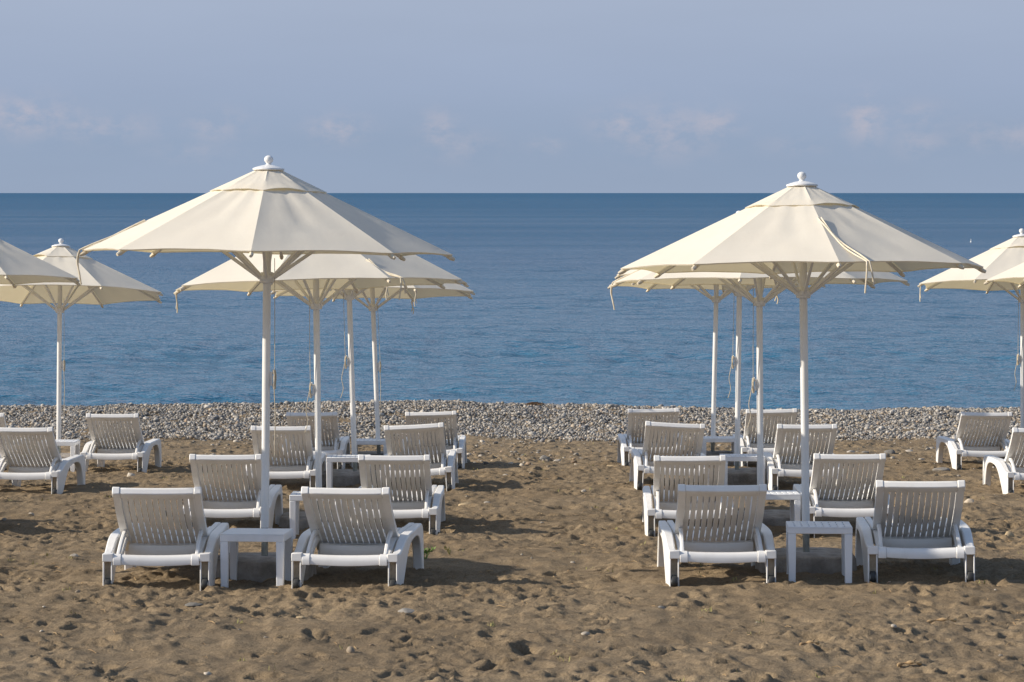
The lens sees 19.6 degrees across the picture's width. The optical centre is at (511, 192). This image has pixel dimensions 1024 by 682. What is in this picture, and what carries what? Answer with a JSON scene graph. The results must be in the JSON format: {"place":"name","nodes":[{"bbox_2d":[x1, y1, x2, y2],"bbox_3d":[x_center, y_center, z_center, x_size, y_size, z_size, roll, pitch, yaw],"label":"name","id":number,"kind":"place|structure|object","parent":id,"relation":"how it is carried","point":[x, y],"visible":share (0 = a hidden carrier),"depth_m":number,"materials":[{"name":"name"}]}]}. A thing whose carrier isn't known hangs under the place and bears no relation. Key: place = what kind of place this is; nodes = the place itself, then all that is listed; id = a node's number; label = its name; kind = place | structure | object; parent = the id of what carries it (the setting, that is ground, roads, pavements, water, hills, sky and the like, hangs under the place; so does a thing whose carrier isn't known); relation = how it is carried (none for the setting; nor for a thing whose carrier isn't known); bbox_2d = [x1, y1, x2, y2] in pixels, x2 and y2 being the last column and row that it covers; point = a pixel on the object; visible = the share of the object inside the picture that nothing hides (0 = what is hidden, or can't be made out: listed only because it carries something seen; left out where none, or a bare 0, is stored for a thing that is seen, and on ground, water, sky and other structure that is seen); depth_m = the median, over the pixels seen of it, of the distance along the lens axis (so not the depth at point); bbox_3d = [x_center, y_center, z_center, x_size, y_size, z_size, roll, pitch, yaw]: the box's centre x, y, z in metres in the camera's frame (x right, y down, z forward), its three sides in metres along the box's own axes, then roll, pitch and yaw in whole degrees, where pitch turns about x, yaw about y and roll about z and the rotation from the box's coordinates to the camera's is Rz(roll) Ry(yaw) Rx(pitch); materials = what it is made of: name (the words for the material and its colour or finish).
{"place":"outdoors","nodes":[
{"label":"outdoors","id":0,"kind":"place"},
{"bbox_2d":[0,399,1019,442],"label":"pebble bank","id":1,"kind":"structure","parent":0,"point":[891,427],"depth_m":41.72,"materials":[{"name":"grey gravel"}]},
{"bbox_2d":[526,402,543,405],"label":"driftwood","id":2,"kind":"object","parent":1,"relation":"on","point":[533,403],"visible":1,"depth_m":42.96,"materials":[{"name":"wood"}]},
{"bbox_2d":[0,403,1023,681],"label":"sand beach","id":3,"kind":"structure","parent":0,"point":[442,633],"depth_m":17.31,"materials":[{"name":"brown sand"}]},
{"bbox_2d":[0,413,29,470],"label":"sun lounger","id":4,"kind":"object","parent":3,"relation":"on","point":[2,420],"visible":0.11,"depth_m":31.12,"materials":[{"name":"white plastic"}]},
{"bbox_2d":[0,239,80,287],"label":"beach parasol","id":5,"kind":"object","parent":3,"relation":"on","point":[18,266],"visible":1,"depth_m":27.58,"materials":[{"name":"fabric"}]},
{"bbox_2d":[0,427,85,493],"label":"sun lounger","id":6,"kind":"object","parent":3,"relation":"on","point":[19,466],"visible":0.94,"depth_m":27.06,"materials":[{"name":"white plastic"}]},
{"bbox_2d":[38,439,79,471],"bbox_3d":[-4.771,2.806,31.192,0.394,0.395,0.380,0,-1,0],"label":"side table","id":7,"kind":"object","parent":3,"relation":"on","point":[74,444],"visible":0.51,"depth_m":31.01,"materials":[{"name":"white plastic"}]},
{"bbox_2d":[0,238,162,465],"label":"beach parasol","id":8,"kind":"object","parent":3,"relation":"on","point":[102,285],"visible":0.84,"depth_m":31.98,"materials":[{"name":"fabric"}]},
{"bbox_2d":[80,413,161,472],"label":"sun lounger","id":9,"kind":"object","parent":3,"relation":"on","point":[107,448],"visible":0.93,"depth_m":30.84,"materials":[{"name":"white plastic"}]},
{"bbox_2d":[102,487,229,590],"bbox_3d":[-2.169,2.141,18.712,0.690,0.670,1.451,0,-1,0],"label":"sun lounger","id":10,"kind":"object","parent":3,"relation":"on","point":[135,543],"visible":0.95,"depth_m":18.21,"materials":[{"name":"white plastic"}]},
{"bbox_2d":[185,602,202,606],"bbox_3d":[-1.854,2.402,17.276,0.105,0.027,0.086,0,0,11],"label":"stone","id":11,"kind":"object","parent":3,"relation":"on","point":[191,604],"visible":1,"depth_m":17.25,"materials":[{"name":"white stone"}]},
{"bbox_2d":[183,454,282,528],"bbox_3d":[-2.161,2.318,23.012,0.690,0.670,1.451,0,-1,0],"label":"sun lounger","id":12,"kind":"object","parent":3,"relation":"on","point":[227,502],"visible":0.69,"depth_m":22.55,"materials":[{"name":"white plastic"}]},
{"bbox_2d":[220,528,292,587],"bbox_3d":[-1.577,2.291,18.312,0.394,0.399,0.380,0,-1,4],"label":"side table","id":13,"kind":"object","parent":3,"relation":"on","point":[282,538],"visible":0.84,"depth_m":18.14,"materials":[{"name":"white plastic"}]},
{"bbox_2d":[76,155,454,582],"bbox_3d":[-1.554,1.153,18.756,2.214,2.781,2.203,0,0,23],"label":"beach parasol","id":14,"kind":"object","parent":3,"relation":"on","point":[267,210],"visible":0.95,"depth_m":18.36,"materials":[{"name":"fabric"}]},
{"bbox_2d":[246,426,325,489],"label":"sun lounger","id":15,"kind":"object","parent":3,"relation":"on","point":[286,467],"visible":0.63,"depth_m":27.02,"materials":[{"name":"white plastic"}]},
{"bbox_2d":[282,412,349,468],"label":"sun lounger","id":16,"kind":"object","parent":3,"relation":"on","point":[336,444],"visible":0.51,"depth_m":31.58,"materials":[{"name":"white plastic"}]},
{"bbox_2d":[289,491,343,538],"bbox_3d":[-1.483,2.482,22.542,0.394,0.395,0.380,0,-1,0],"label":"side table","id":17,"kind":"object","parent":3,"relation":"on","point":[295,497],"visible":0.21,"depth_m":22.36,"materials":[{"name":"white plastic"}]},
{"bbox_2d":[174,253,461,529],"bbox_3d":[-1.556,1.456,23.509,2.205,2.680,2.199,0,0,-9],"label":"beach parasol","id":18,"kind":"object","parent":3,"relation":"on","point":[328,272],"visible":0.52,"depth_m":23.19,"materials":[{"name":"fabric"}]},
{"bbox_2d":[326,455,370,487],"bbox_3d":[-1.488,2.595,26.992,0.394,0.395,0.380,0,-1,-1],"label":"side table","id":19,"kind":"object","parent":3,"relation":"on","point":[330,459],"visible":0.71,"depth_m":26.80,"materials":[{"name":"white plastic"}]},
{"bbox_2d":[291,486,423,587],"bbox_3d":[-0.960,2.141,18.710,0.690,0.670,1.451,0,-1,5],"label":"sun lounger","id":20,"kind":"object","parent":3,"relation":"on","point":[389,544],"visible":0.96,"depth_m":18.23,"materials":[{"name":"white plastic"}]},
{"bbox_2d":[352,439,386,466],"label":"side table","id":21,"kind":"object","parent":3,"relation":"on","point":[371,442],"visible":0.49,"depth_m":31.91,"materials":[{"name":"white plastic"}]},
{"bbox_2d":[271,283,474,465],"bbox_3d":[-1.515,1.783,32.311,2.241,2.601,2.232,0,0,0],"label":"beach parasol","id":22,"kind":"object","parent":3,"relation":"on","point":[414,293],"visible":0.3,"depth_m":32.28,"materials":[{"name":"fabric"}]},
{"bbox_2d":[322,255,468,487],"bbox_3d":[-1.530,1.537,27.909,2.240,2.669,2.236,0,0,0],"label":"beach parasol","id":23,"kind":"object","parent":3,"relation":"on","point":[345,477],"visible":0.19,"depth_m":27.88,"materials":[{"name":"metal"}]},
{"bbox_2d":[351,454,444,534],"bbox_3d":[-0.878,2.322,23.011,0.690,0.670,1.451,0,-1,1],"label":"sun lounger","id":24,"kind":"object","parent":3,"relation":"on","point":[413,503],"visible":0.67,"depth_m":22.50,"materials":[{"name":"white plastic"}]},
{"bbox_2d":[398,608,414,612],"bbox_3d":[-0.596,2.371,16.796,0.110,0.034,0.080,0,0,15],"label":"stone","id":25,"kind":"object","parent":3,"relation":"on","point":[406,610],"visible":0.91,"depth_m":16.78,"materials":[{"name":"white stone"}]},
{"bbox_2d":[380,422,458,490],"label":"sun lounger","id":26,"kind":"object","parent":3,"relation":"on","point":[440,464],"visible":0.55,"depth_m":26.98,"materials":[{"name":"white plastic"}]},
{"bbox_2d":[424,545,435,558],"bbox_3d":[-0.591,2.456,20.213,0.146,0.102,0.076,0,0,0],"label":"weed plant","id":27,"kind":"object","parent":3,"relation":"on","point":[429,550],"visible":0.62,"depth_m":20.21,"materials":[{"name":"green plant"}]},
{"bbox_2d":[401,411,466,468],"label":"sun lounger","id":28,"kind":"object","parent":3,"relation":"on","point":[452,443],"visible":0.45,"depth_m":31.54,"materials":[{"name":"white plastic"}]},
{"bbox_2d":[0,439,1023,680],"bbox_3d":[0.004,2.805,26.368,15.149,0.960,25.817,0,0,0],"label":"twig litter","id":29,"kind":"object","parent":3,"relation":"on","point":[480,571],"visible":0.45,"depth_m":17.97,"materials":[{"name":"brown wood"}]},
{"bbox_2d":[1,437,1023,674],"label":"scattered stones","id":30,"kind":"object","parent":3,"relation":"on","point":[349,649],"visible":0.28,"depth_m":33.51,"materials":[{"name":"grey stone"}]},
{"bbox_2d":[5,445,1023,681],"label":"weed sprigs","id":31,"kind":"object","parent":3,"relation":"on","point":[710,609],"visible":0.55,"depth_m":17.70,"materials":[{"name":"plant"}]},
{"bbox_2d":[539,455,550,460],"bbox_3d":[0.367,3.001,33.320,0.156,0.099,0.117,0,0,-4],"label":"stone","id":32,"kind":"object","parent":3,"relation":"on","point":[544,457],"visible":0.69,"depth_m":33.29,"materials":[{"name":"grey stone"}]},
{"bbox_2d":[617,408,684,465],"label":"sun lounger","id":33,"kind":"object","parent":3,"relation":"on","point":[628,442],"visible":0.54,"depth_m":31.56,"materials":[{"name":"white plastic"}]},
{"bbox_2d":[629,421,708,489],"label":"sun lounger","id":34,"kind":"object","parent":3,"relation":"on","point":[642,462],"visible":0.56,"depth_m":27.09,"materials":[{"name":"white plastic"}]},
{"bbox_2d":[642,455,732,536],"bbox_3d":[1.361,2.326,23.011,0.690,0.670,1.451,0,-1,1],"label":"sun lounger","id":35,"kind":"object","parent":3,"relation":"on","point":[663,506],"visible":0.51,"depth_m":22.47,"materials":[{"name":"white plastic"}]},
{"bbox_2d":[615,211,767,485],"bbox_3d":[2.141,1.510,27.909,2.204,2.687,2.199,0,0,14],"label":"beach parasol","id":36,"kind":"object","parent":3,"relation":"on","point":[737,475],"visible":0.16,"depth_m":27.88,"materials":[{"name":"metal"}]},
{"bbox_2d":[657,484,775,586],"bbox_3d":[1.285,2.131,18.763,0.690,0.670,1.451,0,-1,0],"label":"sun lounger","id":37,"kind":"object","parent":3,"relation":"on","point":[745,540],"visible":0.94,"depth_m":18.27,"materials":[{"name":"white plastic"}]},
{"bbox_2d":[608,283,825,465],"bbox_3d":[2.226,1.730,32.310,2.204,2.683,2.198,0,0,-14],"label":"beach parasol","id":38,"kind":"object","parent":3,"relation":"on","point":[716,298],"visible":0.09,"depth_m":32.28,"materials":[{"name":"fabric"}]},
{"bbox_2d":[701,436,734,465],"bbox_3d":[2.241,2.846,32.092,0.394,0.395,0.380,0,-1,0],"label":"side table","id":39,"kind":"object","parent":3,"relation":"on","point":[731,439],"visible":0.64,"depth_m":31.91,"materials":[{"name":"white plastic"}]},
{"bbox_2d":[719,454,764,484],"bbox_3d":[2.122,2.615,27.292,0.394,0.395,0.380,0,-1,0],"label":"side table","id":40,"kind":"object","parent":3,"relation":"on","point":[741,457],"visible":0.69,"depth_m":27.11,"materials":[{"name":"white plastic"}]},
{"bbox_2d":[610,269,909,525],"bbox_3d":[1.961,1.443,23.556,2.216,2.700,2.201,0,0,-11],"label":"beach parasol","id":41,"kind":"object","parent":3,"relation":"on","point":[759,282],"visible":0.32,"depth_m":23.53,"materials":[{"name":"fabric"}]},
{"bbox_2d":[732,408,800,466],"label":"sun lounger","id":42,"kind":"object","parent":3,"relation":"on","point":[748,443],"visible":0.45,"depth_m":31.57,"materials":[{"name":"white plastic"}]},
{"bbox_2d":[745,490,800,520],"bbox_3d":[1.998,2.491,22.692,0.394,0.395,0.380,0,-1,0],"label":"side table","id":43,"kind":"object","parent":3,"relation":"on","point":[793,497],"visible":0.59,"depth_m":22.51,"materials":[{"name":"white plastic"}]},
{"bbox_2d":[618,172,985,573],"bbox_3d":[1.858,1.202,18.907,2.204,2.675,2.201,0,0,18],"label":"beach parasol","id":44,"kind":"object","parent":3,"relation":"on","point":[802,227],"visible":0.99,"depth_m":18.58,"materials":[{"name":"fabric"}]},
{"bbox_2d":[763,424,843,489],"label":"sun lounger","id":45,"kind":"object","parent":3,"relation":"on","point":[777,463],"visible":0.59,"depth_m":27.00,"materials":[{"name":"white plastic"}]},
{"bbox_2d":[799,639,819,644],"bbox_3d":[1.551,2.346,15.450,0.107,0.037,0.044,0,0,0],"label":"stick","id":46,"kind":"object","parent":3,"relation":"on","point":[811,641],"visible":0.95,"depth_m":15.44,"materials":[{"name":"beige wood"}]},
{"bbox_2d":[786,521,852,582],"bbox_3d":[1.900,2.248,18.342,0.394,0.395,0.380,0,-1,3],"label":"side table","id":47,"kind":"object","parent":3,"relation":"on","point":[844,529],"visible":0.94,"depth_m":18.16,"materials":[{"name":"white plastic"}]},
{"bbox_2d":[793,453,893,537],"bbox_3d":[2.559,2.313,23.012,0.691,0.670,1.451,0,-1,1],"label":"sun lounger","id":48,"kind":"object","parent":3,"relation":"on","point":[846,501],"visible":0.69,"depth_m":22.53,"materials":[{"name":"white plastic"}]},
{"bbox_2d":[884,449,895,453],"bbox_3d":[4.523,3.106,35.454,0.144,0.070,0.122,0,0,10],"label":"stone","id":49,"kind":"object","parent":3,"relation":"on","point":[891,451],"visible":0.69,"depth_m":35.43,"materials":[{"name":"grey stone"}]},
{"bbox_2d":[897,659,921,666],"bbox_3d":[1.989,2.353,14.830,0.126,0.037,0.044,0,0,0],"label":"stick","id":50,"kind":"object","parent":3,"relation":"on","point":[899,664],"visible":1,"depth_m":14.82,"materials":[{"name":"beige wood"}]},
{"bbox_2d":[855,480,974,582],"bbox_3d":[2.546,2.113,18.812,0.691,0.670,1.451,0,-2,4],"label":"sun lounger","id":51,"kind":"object","parent":3,"relation":"on","point":[952,541],"visible":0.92,"depth_m":18.32,"materials":[{"name":"white plastic"}]},
{"bbox_2d":[932,467,949,470],"bbox_3d":[4.467,2.882,30.820,0.166,0.050,0.151,0,0,38],"label":"stone","id":52,"kind":"object","parent":3,"relation":"on","point":[942,469],"visible":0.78,"depth_m":30.79,"materials":[{"name":"grey stone"}]},
{"bbox_2d":[927,616,956,622],"bbox_3d":[2.353,2.340,16.230,0.165,0.037,0.045,0,0,0],"label":"stick","id":53,"kind":"object","parent":3,"relation":"on","point":[943,619],"visible":1,"depth_m":16.22,"materials":[{"name":"beige wood"}]},
{"bbox_2d":[964,499,973,502],"bbox_3d":[3.912,2.648,25.363,0.100,0.064,0.079,0,0,1],"label":"stone","id":54,"kind":"object","parent":3,"relation":"on","point":[969,500],"visible":0.59,"depth_m":25.34,"materials":[{"name":"beige stone"}]},
{"bbox_2d":[918,228,1023,458],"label":"beach parasol","id":55,"kind":"object","parent":3,"relation":"on","point":[1001,257],"visible":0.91,"depth_m":32.16,"materials":[{"name":"fabric"}]},
{"bbox_2d":[936,412,1016,469],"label":"sun lounger","id":56,"kind":"object","parent":3,"relation":"on","point":[957,445],"visible":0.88,"depth_m":31.65,"materials":[{"name":"white plastic"}]},
{"bbox_2d":[983,427,1023,493],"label":"sun lounger","id":57,"kind":"object","parent":3,"relation":"on","point":[1010,468],"visible":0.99,"depth_m":27.09,"materials":[{"name":"white plastic"}]},
{"bbox_2d":[984,263,1023,287],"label":"beach parasol","id":58,"kind":"object","parent":3,"relation":"on","point":[1015,274],"visible":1,"depth_m":27.98,"materials":[{"name":"fabric"}]},
{"bbox_2d":[1005,531,1014,536],"bbox_3d":[3.727,2.574,22.221,0.083,0.071,0.073,0,0,-15],"label":"stone","id":59,"kind":"object","parent":3,"relation":"on","point":[1009,534],"visible":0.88,"depth_m":22.20,"materials":[{"name":"beige stone"}]},
{"bbox_2d":[0,193,1023,409],"bbox_3d":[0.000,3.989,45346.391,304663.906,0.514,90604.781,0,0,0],"label":"sea","id":60,"kind":"structure","parent":0,"point":[538,318],"depth_m":89.09,"materials":[{"name":"liquid"}]},
{"bbox_2d":[0,0,1023,192],"label":"sky","id":61,"kind":"structure","parent":0,"point":[97,96],"materials":[{"name":"blue"}]}
]}

